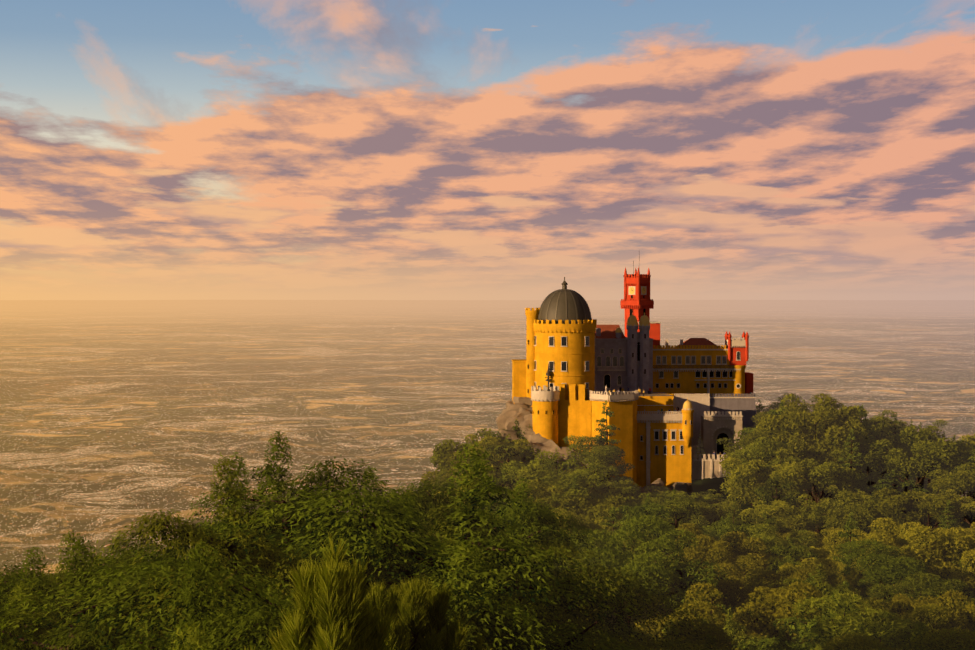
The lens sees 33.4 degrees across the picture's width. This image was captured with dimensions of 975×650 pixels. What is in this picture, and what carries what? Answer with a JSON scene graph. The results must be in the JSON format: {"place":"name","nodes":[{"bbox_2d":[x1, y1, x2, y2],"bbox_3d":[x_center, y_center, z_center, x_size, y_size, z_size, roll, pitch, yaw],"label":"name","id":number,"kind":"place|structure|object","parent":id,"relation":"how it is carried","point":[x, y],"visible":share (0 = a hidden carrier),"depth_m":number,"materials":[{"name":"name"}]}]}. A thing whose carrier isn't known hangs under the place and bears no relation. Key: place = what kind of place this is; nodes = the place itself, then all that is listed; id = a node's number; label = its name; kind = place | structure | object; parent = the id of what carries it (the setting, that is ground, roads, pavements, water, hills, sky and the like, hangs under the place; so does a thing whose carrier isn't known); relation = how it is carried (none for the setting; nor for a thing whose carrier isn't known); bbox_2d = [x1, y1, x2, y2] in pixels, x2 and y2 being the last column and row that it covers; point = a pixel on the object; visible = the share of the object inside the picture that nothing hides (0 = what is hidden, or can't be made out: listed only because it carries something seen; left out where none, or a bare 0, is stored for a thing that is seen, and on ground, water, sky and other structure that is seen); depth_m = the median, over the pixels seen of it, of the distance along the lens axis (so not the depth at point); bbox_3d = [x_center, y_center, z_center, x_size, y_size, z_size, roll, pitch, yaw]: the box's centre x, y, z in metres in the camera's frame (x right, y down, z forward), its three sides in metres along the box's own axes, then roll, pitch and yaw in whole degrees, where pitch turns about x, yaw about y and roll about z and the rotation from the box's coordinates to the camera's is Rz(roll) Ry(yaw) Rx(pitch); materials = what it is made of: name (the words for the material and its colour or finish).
{"place":"outdoors","nodes":[
{"label":"outdoors","id":0,"kind":"place"},
{"bbox_2d":[0,300,974,639],"bbox_3d":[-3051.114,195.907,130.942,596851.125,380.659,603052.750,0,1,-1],"label":"ground","id":1,"kind":"structure","parent":0,"point":[116,416],"depth_m":7171.81,"materials":[{"name":"soil"}]},
{"bbox_2d":[0,546,70,649],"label":"tree","id":2,"kind":"object","parent":1,"relation":"on","point":[8,590],"visible":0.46,"depth_m":71.61,"materials":[{"name":"green plant"}]},
{"bbox_2d":[0,560,84,623],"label":"tree","id":3,"kind":"object","parent":1,"relation":"on","point":[14,573],"visible":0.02,"depth_m":93.72,"materials":[{"name":"green plant"}]},
{"bbox_2d":[24,576,85,634],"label":"tree","id":4,"kind":"object","parent":1,"relation":"on","point":[66,608],"visible":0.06,"depth_m":88.60,"materials":[{"name":"green plant"}]},
{"bbox_2d":[6,530,116,619],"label":"tree","id":5,"kind":"object","parent":1,"relation":"on","point":[62,565],"visible":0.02,"depth_m":100.57,"materials":[{"name":"green plant"}]},
{"bbox_2d":[0,533,143,647],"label":"tree","id":6,"kind":"object","parent":1,"relation":"on","point":[61,578],"depth_m":85.46,"materials":[{"name":"green plant"}]},
{"bbox_2d":[43,552,121,641],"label":"tree","id":7,"kind":"object","parent":1,"relation":"on","point":[101,561],"depth_m":78.56,"materials":[{"name":"green plant"}]},
{"bbox_2d":[2,580,166,649],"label":"tree","id":8,"kind":"object","parent":1,"relation":"on","point":[27,612],"visible":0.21,"depth_m":64.30,"materials":[{"name":"green plant"}]},
{"bbox_2d":[0,535,209,649],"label":"tree","id":9,"kind":"object","parent":1,"relation":"on","point":[72,642],"visible":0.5,"depth_m":61.64,"materials":[{"name":"green plant"}]},
{"bbox_2d":[171,621,212,649],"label":"tree","id":10,"kind":"object","parent":1,"relation":"on","point":[196,641],"visible":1,"depth_m":33.36,"materials":[{"name":"green plant"}]},
{"bbox_2d":[103,540,298,649],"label":"tree","id":11,"kind":"object","parent":1,"relation":"on","point":[232,638],"visible":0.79,"depth_m":41.06,"materials":[{"name":"green plant"}]},
{"bbox_2d":[45,452,368,623],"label":"tree","id":12,"kind":"object","parent":1,"relation":"on","point":[241,464],"depth_m":94.95,"materials":[{"name":"green plant"}]},
{"bbox_2d":[90,452,352,649],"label":"tree","id":13,"kind":"object","parent":1,"relation":"on","point":[184,539],"visible":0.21,"depth_m":59.13,"materials":[{"name":"green plant"}]},
{"bbox_2d":[92,478,386,634],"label":"tree","id":14,"kind":"object","parent":1,"relation":"on","point":[276,519],"visible":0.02,"depth_m":76.89,"materials":[{"name":"green plant"}]},
{"bbox_2d":[132,494,404,643],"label":"tree","id":15,"kind":"object","parent":1,"relation":"on","point":[229,528],"depth_m":69.18,"materials":[{"name":"green plant"}]},
{"bbox_2d":[229,531,399,649],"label":"pine","id":16,"kind":"object","parent":1,"relation":"on","point":[332,592],"visible":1,"depth_m":14.11,"materials":[{"name":"green plant"}]},
{"bbox_2d":[73,431,563,648],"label":"tree","id":17,"kind":"object","parent":1,"relation":"on","point":[323,479],"visible":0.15,"depth_m":71.47,"materials":[{"name":"green plant"}]},
{"bbox_2d":[0,442,638,649],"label":"tree","id":18,"kind":"object","parent":1,"relation":"on","point":[411,548],"visible":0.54,"depth_m":48.42,"materials":[{"name":"green plant"}]},
{"bbox_2d":[257,539,520,649],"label":"tree","id":19,"kind":"object","parent":1,"relation":"on","point":[465,572],"visible":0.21,"depth_m":45.68,"materials":[{"name":"green plant"}]},
{"bbox_2d":[361,465,457,577],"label":"tree","id":20,"kind":"object","parent":1,"relation":"on","point":[419,504],"visible":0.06,"depth_m":92.23,"materials":[{"name":"green plant"}]},
{"bbox_2d":[359,575,470,649],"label":"pine","id":21,"kind":"object","parent":1,"relation":"on","point":[413,623],"visible":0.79,"depth_m":22.89,"materials":[{"name":"green plant"}]},
{"bbox_2d":[282,491,563,649],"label":"tree","id":22,"kind":"object","parent":1,"relation":"on","point":[399,568],"visible":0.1,"depth_m":63.49,"materials":[{"name":"green plant"}]},
{"bbox_2d":[386,577,493,649],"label":"tree","id":23,"kind":"object","parent":1,"relation":"on","point":[478,644],"depth_m":26.27,"materials":[{"name":"green plant"}]},
{"bbox_2d":[430,428,498,485],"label":"tree","id":24,"kind":"object","parent":1,"relation":"on","point":[446,449],"visible":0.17,"depth_m":400.45,"materials":[{"name":"green plant"}]},
{"bbox_2d":[327,459,638,649],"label":"tree","id":25,"kind":"object","parent":1,"relation":"on","point":[431,487],"depth_m":94.09,"materials":[{"name":"green plant"}]},
{"bbox_2d":[438,439,533,486],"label":"tree","id":26,"kind":"object","parent":1,"relation":"on","point":[443,477],"visible":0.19,"depth_m":387.30,"materials":[{"name":"green plant"}]},
{"bbox_2d":[467,464,517,524],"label":"tree","id":27,"kind":"object","parent":1,"relation":"on","point":[502,476],"visible":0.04,"depth_m":285.89,"materials":[{"name":"green plant"}]},
{"bbox_2d":[451,434,542,495],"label":"tree","id":28,"kind":"object","parent":1,"relation":"on","point":[505,452],"visible":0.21,"depth_m":373.03,"materials":[{"name":"green plant"}]},
{"bbox_2d":[465,434,530,463],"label":"tree","id":29,"kind":"object","parent":1,"relation":"on","point":[483,442],"visible":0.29,"depth_m":384.42,"materials":[{"name":"green plant"}]},
{"bbox_2d":[383,523,661,649],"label":"tree","id":30,"kind":"object","parent":1,"relation":"on","point":[543,614],"visible":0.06,"depth_m":58.11,"materials":[{"name":"green plant"}]},
{"bbox_2d":[500,451,557,488],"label":"tree","id":31,"kind":"object","parent":1,"relation":"on","point":[542,462],"visible":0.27,"depth_m":344.32,"materials":[{"name":"green plant"}]},
{"bbox_2d":[496,463,598,496],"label":"tree","id":32,"kind":"object","parent":1,"relation":"on","point":[530,472],"visible":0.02,"depth_m":327.08,"materials":[{"name":"green plant"}]},
{"bbox_2d":[367,471,731,649],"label":"tree","id":33,"kind":"object","parent":1,"relation":"on","point":[619,584],"visible":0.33,"depth_m":78.50,"materials":[{"name":"green plant"}]},
{"bbox_2d":[527,448,580,478],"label":"tree","id":34,"kind":"object","parent":1,"relation":"on","point":[568,465],"visible":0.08,"depth_m":368.58,"materials":[{"name":"green plant"}]},
{"bbox_2d":[478,478,643,649],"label":"tree","id":35,"kind":"object","parent":1,"relation":"on","point":[530,526],"visible":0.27,"depth_m":88.42,"materials":[{"name":"green plant"}]},
{"bbox_2d":[505,479,624,532],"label":"tree","id":36,"kind":"object","parent":1,"relation":"on","point":[595,509],"visible":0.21,"depth_m":278.09,"materials":[{"name":"green plant"}]},
{"bbox_2d":[540,463,605,499],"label":"tree","id":37,"kind":"object","parent":1,"relation":"on","point":[568,479],"visible":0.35,"depth_m":314.16,"materials":[{"name":"green plant"}]},
{"bbox_2d":[521,472,625,565],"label":"tree","id":38,"kind":"object","parent":1,"relation":"on","point":[568,493],"visible":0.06,"depth_m":290.88,"materials":[{"name":"green plant"}]},
{"bbox_2d":[563,435,624,483],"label":"tree","id":39,"kind":"object","parent":1,"relation":"on","point":[592,453],"visible":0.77,"depth_m":364.80,"materials":[{"name":"green plant"}]},
{"bbox_2d":[496,397,692,493],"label":"palace rocks","id":40,"kind":"object","parent":1,"relation":"on","point":[519,409],"visible":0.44,"depth_m":388.98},
{"bbox_2d":[554,466,640,502],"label":"tree","id":41,"kind":"object","parent":1,"relation":"on","point":[609,487],"visible":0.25,"depth_m":325.89,"materials":[{"name":"green plant"}]},
{"bbox_2d":[540,507,658,567],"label":"tree","id":42,"kind":"object","parent":1,"relation":"on","point":[564,514],"visible":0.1,"depth_m":250.86,"materials":[{"name":"green plant"}]},
{"bbox_2d":[531,363,672,486],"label":"palace bastions","id":43,"kind":"object","parent":1,"relation":"on","point":[557,417],"visible":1,"depth_m":387.59,"materials":[{"name":"paint"}]},
{"bbox_2d":[593,401,634,485],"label":"tree","id":44,"kind":"object","parent":1,"relation":"on","point":[603,432],"visible":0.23,"depth_m":369.95,"materials":[{"name":"green plant"}]},
{"bbox_2d":[556,514,697,628],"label":"tree","id":45,"kind":"object","parent":1,"relation":"on","point":[644,565],"visible":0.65,"depth_m":171.33,"materials":[{"name":"green plant"}]},
{"bbox_2d":[563,559,693,628],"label":"tree","id":46,"kind":"object","parent":1,"relation":"on","point":[672,590],"visible":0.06,"depth_m":178.22,"materials":[{"name":"green plant"}]},
{"bbox_2d":[597,487,682,517],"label":"tree","id":47,"kind":"object","parent":1,"relation":"on","point":[640,496],"visible":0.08,"depth_m":314.77,"materials":[{"name":"green plant"}]},
{"bbox_2d":[614,494,679,566],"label":"tree","id":48,"kind":"object","parent":1,"relation":"on","point":[636,511],"visible":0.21,"depth_m":231.83,"materials":[{"name":"green plant"}]},
{"bbox_2d":[641,492,713,515],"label":"tree","id":49,"kind":"object","parent":1,"relation":"on","point":[709,500],"visible":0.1,"depth_m":304.53,"materials":[{"name":"green plant"}]},
{"bbox_2d":[636,489,740,557],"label":"tree","id":50,"kind":"object","parent":1,"relation":"on","point":[679,516],"visible":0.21,"depth_m":240.21,"materials":[{"name":"green plant"}]},
{"bbox_2d":[640,547,747,621],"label":"tree","id":51,"kind":"object","parent":1,"relation":"on","point":[683,583],"visible":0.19,"depth_m":173.21,"materials":[{"name":"green plant"}]},
{"bbox_2d":[661,619,737,649],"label":"tree","id":52,"kind":"object","parent":1,"relation":"on","point":[721,639],"visible":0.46,"depth_m":103.89,"materials":[{"name":"green plant"}]},
{"bbox_2d":[676,493,741,528],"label":"tree","id":53,"kind":"object","parent":1,"relation":"on","point":[716,512],"visible":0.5,"depth_m":294.00,"materials":[{"name":"green plant"}]},
{"bbox_2d":[685,514,756,572],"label":"tree","id":54,"kind":"object","parent":1,"relation":"on","point":[725,530],"visible":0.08,"depth_m":227.14,"materials":[{"name":"green plant"}]},
{"bbox_2d":[675,523,784,581],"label":"tree","id":55,"kind":"object","parent":1,"relation":"on","point":[712,550],"visible":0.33,"depth_m":215.75,"materials":[{"name":"green plant"}]},
{"bbox_2d":[690,553,770,596],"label":"tree","id":56,"kind":"object","parent":1,"relation":"on","point":[761,560],"visible":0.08,"depth_m":200.22,"materials":[{"name":"green plant"}]},
{"bbox_2d":[629,581,832,649],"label":"tree","id":57,"kind":"object","parent":1,"relation":"on","point":[756,623],"visible":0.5,"depth_m":147.49,"materials":[{"name":"green plant"}]},
{"bbox_2d":[708,608,759,649],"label":"tree","id":58,"kind":"object","parent":1,"relation":"on","point":[732,630],"visible":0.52,"depth_m":141.34,"materials":[{"name":"green plant"}]},
{"bbox_2d":[716,427,784,504],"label":"tree","id":59,"kind":"object","parent":1,"relation":"on","point":[751,437],"visible":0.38,"depth_m":325.23,"materials":[{"name":"green plant"}]},
{"bbox_2d":[730,437,788,500],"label":"tree","id":60,"kind":"object","parent":1,"relation":"on","point":[763,450],"visible":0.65,"depth_m":304.97,"materials":[{"name":"green plant"}]},
{"bbox_2d":[720,447,806,506],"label":"tree","id":61,"kind":"object","parent":1,"relation":"on","point":[743,479],"visible":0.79,"depth_m":294.06,"materials":[{"name":"green plant"}]},
{"bbox_2d":[732,628,808,649],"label":"tree","id":62,"kind":"object","parent":1,"relation":"on","point":[779,645],"visible":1,"depth_m":121.29,"materials":[{"name":"green plant"}]},
{"bbox_2d":[749,473,801,520],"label":"tree","id":63,"kind":"object","parent":1,"relation":"on","point":[767,497],"visible":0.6,"depth_m":284.29,"materials":[{"name":"green plant"}]},
{"bbox_2d":[754,515,801,538],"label":"tree","id":64,"kind":"object","parent":1,"relation":"on","point":[786,524],"visible":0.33,"depth_m":257.52,"materials":[{"name":"green plant"}]},
{"bbox_2d":[739,494,823,533],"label":"tree","id":65,"kind":"object","parent":1,"relation":"on","point":[774,509],"visible":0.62,"depth_m":267.50,"materials":[{"name":"green plant"}]},
{"bbox_2d":[746,523,817,564],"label":"tree","id":66,"kind":"object","parent":1,"relation":"on","point":[768,537],"visible":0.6,"depth_m":222.75,"materials":[{"name":"green plant"}]},
{"bbox_2d":[709,568,861,614],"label":"tree","id":67,"kind":"object","parent":1,"relation":"on","point":[737,595],"visible":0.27,"depth_m":177.82,"materials":[{"name":"green plant"}]},
{"bbox_2d":[743,534,834,582],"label":"tree","id":68,"kind":"object","parent":1,"relation":"on","point":[794,551],"visible":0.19,"depth_m":202.90,"materials":[{"name":"green plant"}]},
{"bbox_2d":[744,558,837,587],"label":"tree","id":69,"kind":"object","parent":1,"relation":"on","point":[788,569],"visible":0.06,"depth_m":188.57,"materials":[{"name":"green plant"}]},
{"bbox_2d":[729,563,861,644],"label":"tree","id":70,"kind":"object","parent":1,"relation":"on","point":[829,589],"visible":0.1,"depth_m":156.19,"materials":[{"name":"green plant"}]},
{"bbox_2d":[733,589,858,649],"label":"tree","id":71,"kind":"object","parent":1,"relation":"on","point":[809,624],"visible":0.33,"depth_m":134.86,"materials":[{"name":"green plant"}]},
{"bbox_2d":[763,527,844,560],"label":"tree","id":72,"kind":"object","parent":1,"relation":"on","point":[820,543],"visible":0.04,"depth_m":237.63,"materials":[{"name":"green plant"}]},
{"bbox_2d":[756,396,868,502],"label":"tree","id":73,"kind":"object","parent":1,"relation":"on","point":[818,426],"visible":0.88,"depth_m":314.29,"materials":[{"name":"green plant"}]},
{"bbox_2d":[768,448,858,532],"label":"tree","id":74,"kind":"object","parent":1,"relation":"on","point":[824,476],"visible":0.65,"depth_m":295.09,"materials":[{"name":"green plant"}]},
{"bbox_2d":[660,627,974,649],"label":"tree","id":75,"kind":"object","parent":1,"relation":"on","point":[854,638],"visible":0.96,"depth_m":98.03,"materials":[{"name":"green plant"}]},
{"bbox_2d":[787,393,858,497],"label":"tree","id":76,"kind":"object","parent":1,"relation":"on","point":[811,406],"visible":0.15,"depth_m":342.92,"materials":[{"name":"green plant"}]},
{"bbox_2d":[796,528,881,609],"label":"tree","id":77,"kind":"object","parent":1,"relation":"on","point":[830,550],"visible":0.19,"depth_m":201.38,"materials":[{"name":"green plant"}]},
{"bbox_2d":[799,490,879,532],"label":"tree","id":78,"kind":"object","parent":1,"relation":"on","point":[863,512],"visible":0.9,"depth_m":259.83,"materials":[{"name":"green plant"}]},
{"bbox_2d":[818,485,879,518],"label":"tree","id":79,"kind":"object","parent":1,"relation":"on","point":[841,509],"visible":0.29,"depth_m":284.63,"materials":[{"name":"green plant"}]},
{"bbox_2d":[826,430,875,514],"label":"tree","id":80,"kind":"object","parent":1,"relation":"on","point":[851,459],"visible":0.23,"depth_m":305.20,"materials":[{"name":"green plant"}]},
{"bbox_2d":[832,519,870,616],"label":"tree","id":81,"kind":"object","parent":1,"relation":"on","point":[847,535],"visible":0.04,"depth_m":194.20,"materials":[{"name":"green plant"}]},
{"bbox_2d":[791,592,934,649],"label":"tree","id":82,"kind":"object","parent":1,"relation":"on","point":[885,634],"visible":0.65,"depth_m":126.79,"materials":[{"name":"green plant"}]},
{"bbox_2d":[853,413,882,501],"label":"tree","id":83,"kind":"object","parent":1,"relation":"on","point":[871,475],"visible":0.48,"depth_m":326.36,"materials":[{"name":"green plant"}]},
{"bbox_2d":[862,409,896,485],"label":"tree","id":84,"kind":"object","parent":1,"relation":"on","point":[882,419],"visible":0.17,"depth_m":371.94,"materials":[{"name":"green plant"}]},
{"bbox_2d":[847,423,927,488],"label":"tree","id":85,"kind":"object","parent":1,"relation":"on","point":[898,437],"visible":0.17,"depth_m":336.50,"materials":[{"name":"green plant"}]},
{"bbox_2d":[834,539,953,605],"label":"tree","id":86,"kind":"object","parent":1,"relation":"on","point":[879,571],"visible":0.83,"depth_m":179.18,"materials":[{"name":"green plant"}]},
{"bbox_2d":[878,413,910,492],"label":"tree","id":87,"kind":"object","parent":1,"relation":"on","point":[895,431],"visible":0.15,"depth_m":360.07,"materials":[{"name":"green plant"}]},
{"bbox_2d":[861,470,930,524],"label":"tree","id":88,"kind":"object","parent":1,"relation":"on","point":[905,484],"visible":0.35,"depth_m":293.48,"materials":[{"name":"green plant"}]},
{"bbox_2d":[853,425,959,491],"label":"tree","id":89,"kind":"object","parent":1,"relation":"on","point":[938,453],"visible":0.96,"depth_m":306.74,"materials":[{"name":"green plant"}]},
{"bbox_2d":[856,597,956,649],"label":"tree","id":90,"kind":"object","parent":1,"relation":"on","point":[938,623],"visible":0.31,"depth_m":139.49,"materials":[{"name":"green plant"}]},
{"bbox_2d":[842,525,974,607],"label":"tree","id":91,"kind":"object","parent":1,"relation":"on","point":[937,560],"visible":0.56,"depth_m":183.64,"materials":[{"name":"green plant"}]},
{"bbox_2d":[850,589,973,647],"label":"tree","id":92,"kind":"object","parent":1,"relation":"on","point":[946,600],"visible":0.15,"depth_m":151.33,"materials":[{"name":"green plant"}]},
{"bbox_2d":[863,517,970,592],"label":"tree","id":93,"kind":"object","parent":1,"relation":"on","point":[897,535],"visible":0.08,"depth_m":195.55,"materials":[{"name":"green plant"}]},
{"bbox_2d":[874,479,963,530],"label":"tree","id":94,"kind":"object","parent":1,"relation":"on","point":[892,505],"visible":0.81,"depth_m":256.90,"materials":[{"name":"green plant"}]},
{"bbox_2d":[863,571,974,618],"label":"tree","id":95,"kind":"object","parent":1,"relation":"on","point":[917,586],"visible":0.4,"depth_m":173.43,"materials":[{"name":"green plant"}]},
{"bbox_2d":[911,442,974,503],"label":"tree","id":96,"kind":"object","parent":1,"relation":"on","point":[964,448],"visible":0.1,"depth_m":316.34,"materials":[{"name":"green plant"}]},
{"bbox_2d":[923,446,974,500],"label":"tree","id":97,"kind":"object","parent":1,"relation":"on","point":[970,456],"visible":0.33,"depth_m":305.13,"materials":[{"name":"green plant"}]},
{"bbox_2d":[926,463,974,521],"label":"tree","id":98,"kind":"object","parent":1,"relation":"on","point":[962,481],"visible":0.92,"depth_m":292.30,"materials":[{"name":"green plant"}]},
{"bbox_2d":[943,494,974,532],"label":"tree","id":99,"kind":"object","parent":1,"relation":"on","point":[970,506],"visible":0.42,"depth_m":275.81,"materials":[{"name":"green plant"}]},
{"bbox_2d":[0,0,974,299],"label":"sky","id":100,"kind":"structure","parent":0,"point":[150,149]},
{"bbox_2d":[512,277,596,406],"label":"domed tower","id":101,"kind":"structure","parent":0,"point":[561,325],"depth_m":393.19,"materials":[{"name":"paint"}]},
{"bbox_2d":[595,312,653,392],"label":"castle building","id":102,"kind":"structure","parent":0,"point":[623,361],"depth_m":410.69,"materials":[{"name":"stone"}]},
{"bbox_2d":[620,260,660,347],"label":"clock tower","id":103,"kind":"structure","parent":0,"point":[637,301],"depth_m":428.80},
{"bbox_2d":[637,393,709,487],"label":"palace wing","id":104,"kind":"structure","parent":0,"point":[665,441],"depth_m":391.41,"materials":[{"name":"paint"}]},
{"bbox_2d":[653,331,752,395],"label":"palace wing","id":105,"kind":"structure","parent":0,"point":[696,365],"depth_m":419.29,"materials":[{"name":"paint"}]},
{"bbox_2d":[691,392,755,479],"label":"castle gatehouse","id":106,"kind":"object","parent":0,"point":[727,415],"depth_m":397.74,"materials":[{"name":"stone"}]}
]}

